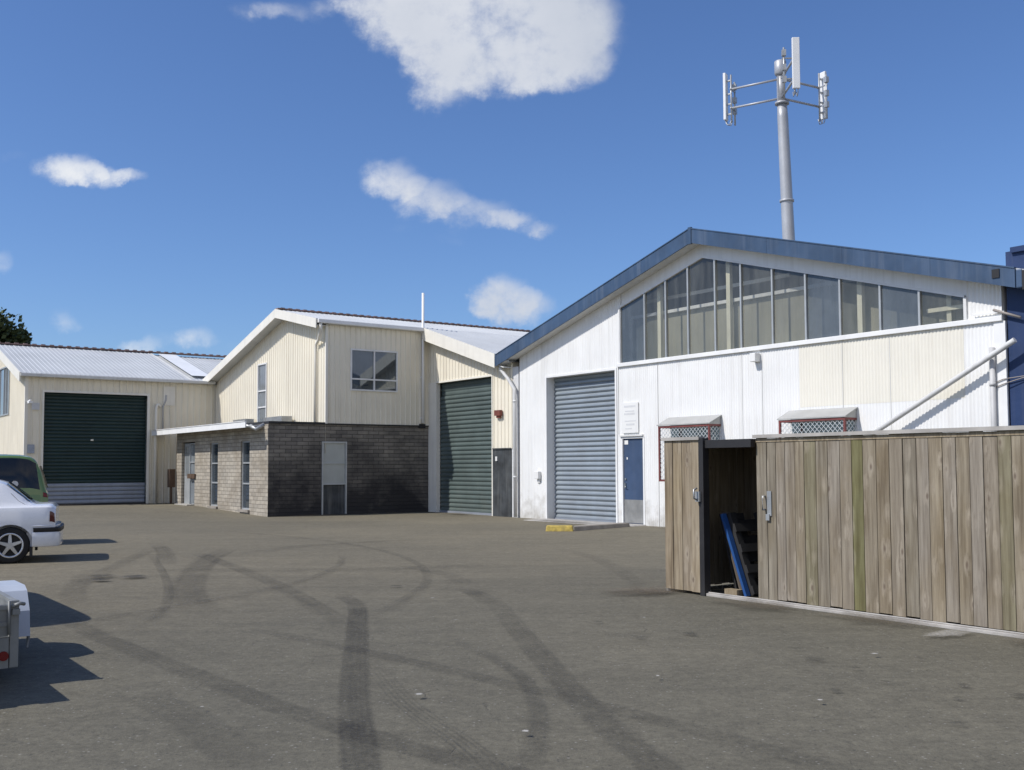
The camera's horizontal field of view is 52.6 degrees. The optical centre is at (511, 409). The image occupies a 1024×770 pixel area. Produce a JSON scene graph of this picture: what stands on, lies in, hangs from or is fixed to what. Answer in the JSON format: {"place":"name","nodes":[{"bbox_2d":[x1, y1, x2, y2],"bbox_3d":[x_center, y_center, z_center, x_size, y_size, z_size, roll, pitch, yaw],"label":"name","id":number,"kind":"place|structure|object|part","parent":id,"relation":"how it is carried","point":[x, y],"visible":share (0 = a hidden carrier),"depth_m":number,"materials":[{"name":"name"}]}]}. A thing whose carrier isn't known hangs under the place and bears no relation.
{"place":"outdoors","nodes":[
{"label":"outdoors","id":0,"kind":"place"},
{"bbox_2d":[0,496,1023,769],"bbox_3d":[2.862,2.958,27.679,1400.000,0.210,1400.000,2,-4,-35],"label":"ground","id":1,"kind":"structure","parent":0,"point":[168,636],"depth_m":8.23,"materials":[{"name":"grey asphalt"}]},
{"bbox_2d":[0,307,26,342],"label":"tree","id":2,"kind":"object","parent":1,"relation":"on","point":[6,325],"visible":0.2,"depth_m":80.45,"materials":[{"name":"green plant"}]},
{"bbox_2d":[0,580,29,668],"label":"box trailer","id":3,"kind":"object","parent":1,"relation":"on","point":[14,615],"visible":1,"depth_m":7.46,"materials":[{"name":"metal"}]},
{"bbox_2d":[4,327,32,343],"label":"tree","id":4,"kind":"object","parent":1,"relation":"on","point":[27,334],"visible":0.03,"depth_m":82.00,"materials":[{"name":"green plant"}]},
{"bbox_2d":[0,454,47,501],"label":"van","id":5,"kind":"object","parent":1,"relation":"on","point":[25,473],"visible":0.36,"depth_m":20.88,"materials":[{"name":"green metal"}]},
{"bbox_3d":[-10.265,1.288,20.622,1.591,0.638,0.102,2,-4,-29],"label":"side window","id":6,"kind":"part","parent":5,"relation":"part of","materials":[{"name":"black glass"}]},
{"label":"rear window","id":7,"kind":"part","parent":5,"relation":"part of","materials":[{"name":"grey glass"}]},
{"bbox_2d":[0,480,63,563],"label":"sedan","id":8,"kind":"object","parent":1,"relation":"on","point":[28,522],"visible":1,"depth_m":17.01,"materials":[{"name":"white metal"}]},
{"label":"rear window","id":9,"kind":"part","parent":8,"relation":"part of","materials":[{"name":"black glass"}]},
{"bbox_2d":[0,342,226,504],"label":"shed","id":10,"kind":"structure","parent":1,"relation":"on","point":[93,421],"depth_m":40.00,"materials":[{"name":"metal"}]},
{"bbox_2d":[0,366,9,415],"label":"window","id":11,"kind":"structure","parent":10,"relation":"in","point":[4,372],"depth_m":41.40,"materials":[{"name":"glass"}]},
{"bbox_2d":[27,444,34,452],"bbox_3d":[-17.598,1.444,37.894,0.240,0.320,0.020,2,-4,-35],"label":"safety notice","id":12,"kind":"object","parent":10,"relation":"attached to","point":[30,448],"visible":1,"depth_m":37.88,"materials":[{"name":"grey metal"}]},
{"bbox_2d":[32,403,39,409],"bbox_3d":[-17.496,-0.116,38.051,0.260,0.250,0.030,2,-4,-35],"label":"number plate","id":13,"kind":"object","parent":10,"relation":"attached to","point":[35,406],"visible":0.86,"depth_m":38.04,"materials":[{"name":"grey metal"}]},
{"bbox_2d":[43,392,145,503],"bbox_3d":[-15.843,1.489,39.387,3.740,4.180,0.050,2,-4,-35],"label":"roller door","id":14,"kind":"structure","parent":10,"relation":"in","point":[94,444],"depth_m":39.37,"materials":[{"name":"metal"}]},
{"bbox_2d":[167,469,174,503],"bbox_3d":[-13.079,2.990,39.758,0.230,1.400,0.250,2,-4,-35],"label":"pedestal box","id":15,"kind":"object","parent":1,"relation":"on","point":[170,478],"visible":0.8,"depth_m":39.69,"materials":[{"name":"brown metal"}]},
{"bbox_2d":[151,416,428,516],"bbox_3d":[-8.460,2.155,38.013,6.460,3.640,10.230,2,-4,-35],"label":"block annex","id":16,"kind":"object","parent":1,"relation":"on","point":[278,466],"visible":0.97,"depth_m":34.31,"materials":[{"name":"brick"}]},
{"bbox_2d":[184,443,195,503],"bbox_3d":[-12.001,2.418,38.626,0.210,2.310,1.600,2,-4,-35],"label":"door","id":17,"kind":"structure","parent":16,"relation":"in","point":[187,446],"depth_m":39.03,"materials":[{"name":"metal"}]},
{"bbox_2d":[189,443,194,503],"bbox_3d":[-11.807,2.406,38.420,0.070,2.310,0.720,2,-4,-35],"label":"window","id":18,"kind":"structure","parent":16,"relation":"in","point":[192,445],"depth_m":38.57,"materials":[{"name":"glass"}]},
{"bbox_2d":[207,443,217,508],"bbox_3d":[-10.465,2.326,36.429,0.190,2.300,0.900,2,-4,-35],"label":"window","id":19,"kind":"structure","parent":16,"relation":"in","point":[214,451],"depth_m":36.61,"materials":[{"name":"glass"}]},
{"bbox_2d":[238,441,249,512],"bbox_3d":[-8.743,2.201,34.018,0.190,2.330,0.870,2,-4,-35],"label":"window","id":20,"kind":"structure","parent":16,"relation":"in","point":[245,444],"depth_m":34.19,"materials":[{"name":"glass"}]},
{"bbox_2d":[321,441,346,514],"bbox_3d":[-5.797,2.228,33.710,0.890,2.360,0.110,2,-4,-35],"label":"door","id":21,"kind":"structure","parent":16,"relation":"in","point":[334,462],"depth_m":33.72,"materials":[{"name":"metal"}]},
{"bbox_2d":[202,293,529,517],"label":"cream workshop","id":22,"kind":"structure","parent":1,"relation":"on","point":[448,384],"depth_m":34.87,"materials":[{"name":"metal"}]},
{"bbox_2d":[257,363,266,421],"bbox_3d":[-9.148,-0.507,38.003,0.070,2.360,0.840,2,-4,-35],"label":"window","id":23,"kind":"structure","parent":22,"relation":"in","point":[262,368],"depth_m":38.07,"materials":[{"name":"grey glass"}]},
{"bbox_2d":[350,348,397,391],"bbox_3d":[-4.780,-0.995,34.906,1.770,1.960,0.650,2,-4,-35],"label":"window","id":24,"kind":"structure","parent":22,"relation":"in","point":[370,370],"depth_m":34.67,"materials":[{"name":"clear glass"}]},
{"bbox_2d":[439,377,491,515],"bbox_3d":[-1.473,1.230,34.096,0.120,4.400,3.340,2,-4,-35],"label":"roller door","id":25,"kind":"structure","parent":22,"relation":"in","point":[466,411],"depth_m":34.12,"materials":[{"name":"metal"}]},
{"bbox_2d":[494,410,501,417],"bbox_3d":[-0.430,0.145,32.294,0.110,0.240,0.300,2,-4,-35],"label":"bell box","id":26,"kind":"object","parent":22,"relation":"attached to","point":[497,413],"visible":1,"depth_m":32.23,"materials":[{"name":"red plastic"}]},
{"bbox_2d":[546,525,572,530],"bbox_3d":[1.141,2.860,24.858,0.663,0.150,0.376,0,-3,4],"label":"wheel stop","id":27,"kind":"object","parent":1,"relation":"on","point":[559,527],"visible":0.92,"depth_m":24.69,"materials":[{"name":"yellow paint"}]},
{"bbox_2d":[527,518,645,526],"bbox_3d":[1.865,3.112,28.311,0.920,0.080,4.400,2,-4,-35],"label":"concrete apron","id":28,"kind":"object","parent":1,"relation":"on","point":[571,521],"depth_m":28.52,"materials":[{"name":"concrete"}]},
{"bbox_2d":[574,523,629,530],"bbox_3d":[2.147,2.907,25.642,0.298,0.135,2.342,-3,-4,41],"label":"kerb strip","id":29,"kind":"object","parent":1,"relation":"on","point":[596,526],"visible":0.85,"depth_m":25.51,"materials":[{"name":"concrete"}]},
{"bbox_2d":[661,436,710,595],"bbox_3d":[2.097,1.339,12.656,0.194,2.000,0.714,2,-4,-33],"label":"fence panel","id":30,"kind":"object","parent":1,"relation":"on","point":[687,517],"visible":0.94,"depth_m":12.61,"materials":[{"name":"beige wood"}]},
{"bbox_2d":[720,512,743,595],"bbox_3d":[2.690,1.733,12.493,0.120,1.020,0.051,2,-22,-35],"label":"wooden plank","id":31,"kind":"object","parent":1,"relation":"on","point":[737,578],"visible":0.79,"depth_m":12.43,"materials":[{"name":"blue wood"}]},
{"bbox_2d":[724,588,742,594],"bbox_3d":[2.639,2.170,12.336,0.100,0.060,0.200,2,-4,-35],"label":"timber offcut","id":32,"kind":"object","parent":1,"relation":"on","point":[732,591],"visible":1,"depth_m":12.30,"materials":[{"name":"beige wood"}]},
{"bbox_2d":[720,514,750,596],"bbox_3d":[2.669,1.736,12.385,0.070,1.020,0.036,2,-25,-35],"label":"blue board","id":33,"kind":"object","parent":1,"relation":"on","point":[736,558],"visible":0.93,"depth_m":12.36,"materials":[{"name":"blue wood"}]},
{"bbox_2d":[719,513,758,588],"bbox_3d":[2.785,1.754,12.669,0.400,0.980,0.031,2,-19,-35],"label":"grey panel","id":34,"kind":"object","parent":1,"relation":"on","point":[740,516],"visible":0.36,"depth_m":12.59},
{"bbox_2d":[726,512,758,596],"bbox_3d":[3.168,1.749,12.718,1.100,1.020,0.120,2,-24,-35],"label":"pallet","id":35,"kind":"object","parent":1,"relation":"on","point":[746,546],"visible":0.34,"depth_m":12.47,"materials":[{"name":"brown wood"}]},
{"bbox_2d":[495,227,1023,526],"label":"white shed","id":36,"kind":"structure","parent":1,"relation":"on","point":[670,336],"depth_m":24.72,"materials":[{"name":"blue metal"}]},
{"bbox_2d":[534,471,540,482],"bbox_3d":[0.753,1.998,30.558,0.110,0.340,0.200,2,-4,-35],"label":"meter box","id":37,"kind":"object","parent":36,"relation":"attached to","point":[537,475],"visible":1,"depth_m":30.51,"materials":[{"name":"white plastic"}]},
{"bbox_2d":[554,371,615,522],"bbox_3d":[2.127,1.069,29.248,0.080,4.160,3.050,2,-4,-35],"label":"roller door","id":38,"kind":"structure","parent":36,"relation":"in","point":[585,465],"depth_m":29.33,"materials":[{"name":"metal"}]},
{"bbox_2d":[622,402,638,432],"bbox_3d":[3.128,0.221,27.375,0.031,0.800,0.620,2,-4,-35],"label":"sign board","id":39,"kind":"object","parent":36,"relation":"attached to","point":[630,417],"visible":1,"depth_m":27.34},
{"bbox_2d":[624,438,643,523],"bbox_3d":[3.203,1.888,27.273,0.120,2.240,0.780,2,-4,-35],"label":"door","id":40,"kind":"structure","parent":36,"relation":"in","point":[633,448],"depth_m":27.29,"materials":[{"name":"metal"}]},
{"bbox_2d":[657,415,721,481],"bbox_3d":[4.323,0.963,25.331,0.423,1.605,1.800,2,-4,-35],"label":"box window","id":41,"kind":"structure","parent":36,"relation":"in","point":[712,433],"depth_m":25.34,"materials":[{"name":"metal"}]},
{"bbox_2d":[750,353,759,361],"bbox_3d":[5.593,-1.194,23.860,0.180,0.200,0.170,2,-4,-35],"label":"alarm box","id":42,"kind":"object","parent":36,"relation":"attached to","point":[754,357],"visible":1,"depth_m":23.80,"materials":[{"name":"white plastic"}]},
{"bbox_2d":[777,407,857,435],"bbox_3d":[6.541,0.783,22.227,0.423,1.605,1.800,2,-4,-35],"label":"box window","id":43,"kind":"structure","parent":36,"relation":"in","point":[848,413],"depth_m":22.17,"materials":[{"name":"metal"}]},
{"bbox_2d":[874,338,1016,430],"bbox_3d":[7.894,-0.045,20.385,0.109,2.325,4.226,2,-4,-35],"label":"slanting pipe","id":44,"kind":"object","parent":36,"relation":"attached to","point":[979,363],"visible":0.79,"depth_m":19.70,"materials":[{"name":"white metal"}]},
{"bbox_2d":[723,37,828,239],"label":"phone mast","id":45,"kind":"object","parent":1,"relation":"on","point":[786,193],"visible":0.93,"depth_m":44.12,"materials":[{"name":"metal"}]},
{"bbox_2d":[704,430,1023,584],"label":"timber store","id":46,"kind":"structure","parent":1,"relation":"on","point":[732,476],"depth_m":13.49,"materials":[{"name":"beige wood"}]},
{"bbox_2d":[706,592,1023,638],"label":"gate track","id":47,"kind":"structure","parent":1,"relation":"on","point":[1004,633],"depth_m":10.41,"materials":[{"name":"concrete"}]},
{"bbox_2d":[752,425,1023,631],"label":"sliding gate","id":48,"kind":"structure","parent":47,"relation":"on","point":[931,528],"depth_m":10.35,"materials":[{"name":"brown wood"}]},
{"bbox_2d":[993,245,1023,425],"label":"blue building","id":49,"kind":"structure","parent":1,"relation":"on","point":[1014,313],"depth_m":18.99,"materials":[{"name":"blue metal"}]},
{"bbox_2d":[0,0,1023,358],"label":"sky","id":50,"kind":"structure","parent":0,"point":[176,175],"materials":[{"name":"blue"}]}
]}

